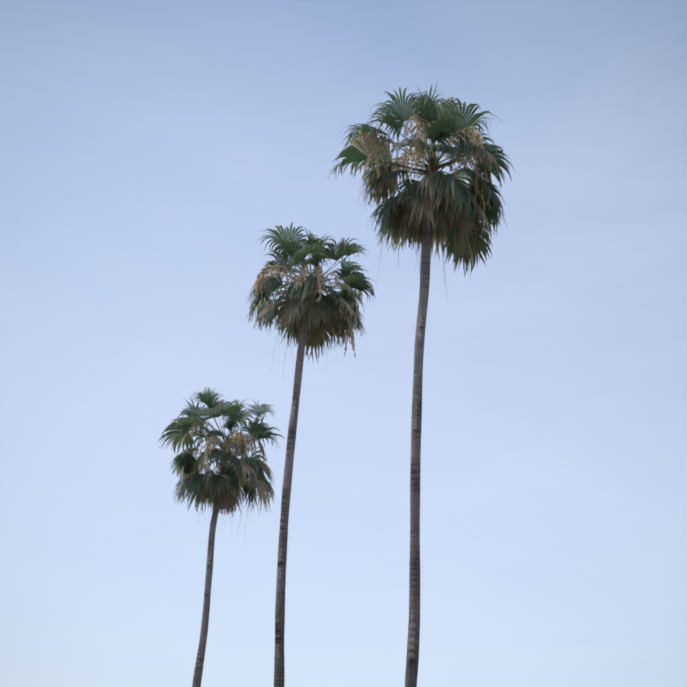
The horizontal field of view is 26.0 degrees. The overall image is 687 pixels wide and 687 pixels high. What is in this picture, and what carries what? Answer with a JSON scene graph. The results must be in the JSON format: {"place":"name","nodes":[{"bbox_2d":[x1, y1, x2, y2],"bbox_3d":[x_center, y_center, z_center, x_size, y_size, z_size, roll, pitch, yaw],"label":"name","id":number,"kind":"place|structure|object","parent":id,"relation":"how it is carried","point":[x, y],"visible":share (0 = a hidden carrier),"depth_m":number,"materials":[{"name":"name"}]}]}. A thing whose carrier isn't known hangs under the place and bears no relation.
{"place":"outdoors","nodes":[
{"label":"outdoors","id":0,"kind":"place"},
{"bbox_2d":[0,0,686,686],"label":"sky","id":1,"kind":"structure","parent":0,"point":[148,148],"materials":[{"name":"blue"}]},
{"bbox_3d":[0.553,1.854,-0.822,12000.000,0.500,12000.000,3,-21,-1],"label":"ground","id":2,"kind":"structure","parent":0,"visible":0},
{"bbox_2d":[157,387,284,686],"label":"palm tree","id":3,"kind":"object","parent":2,"relation":"on","point":[221,489],"visible":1,"depth_m":57.29,"materials":[{"name":"green plant"}]},
{"bbox_2d":[245,222,375,686],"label":"palm tree","id":4,"kind":"object","parent":2,"relation":"on","point":[308,316],"visible":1,"depth_m":51.07,"materials":[{"name":"green plant"}]},
{"bbox_2d":[328,84,515,686],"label":"palm tree","id":5,"kind":"object","parent":2,"relation":"on","point":[432,206],"visible":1,"depth_m":39.48,"materials":[{"name":"green plant"}]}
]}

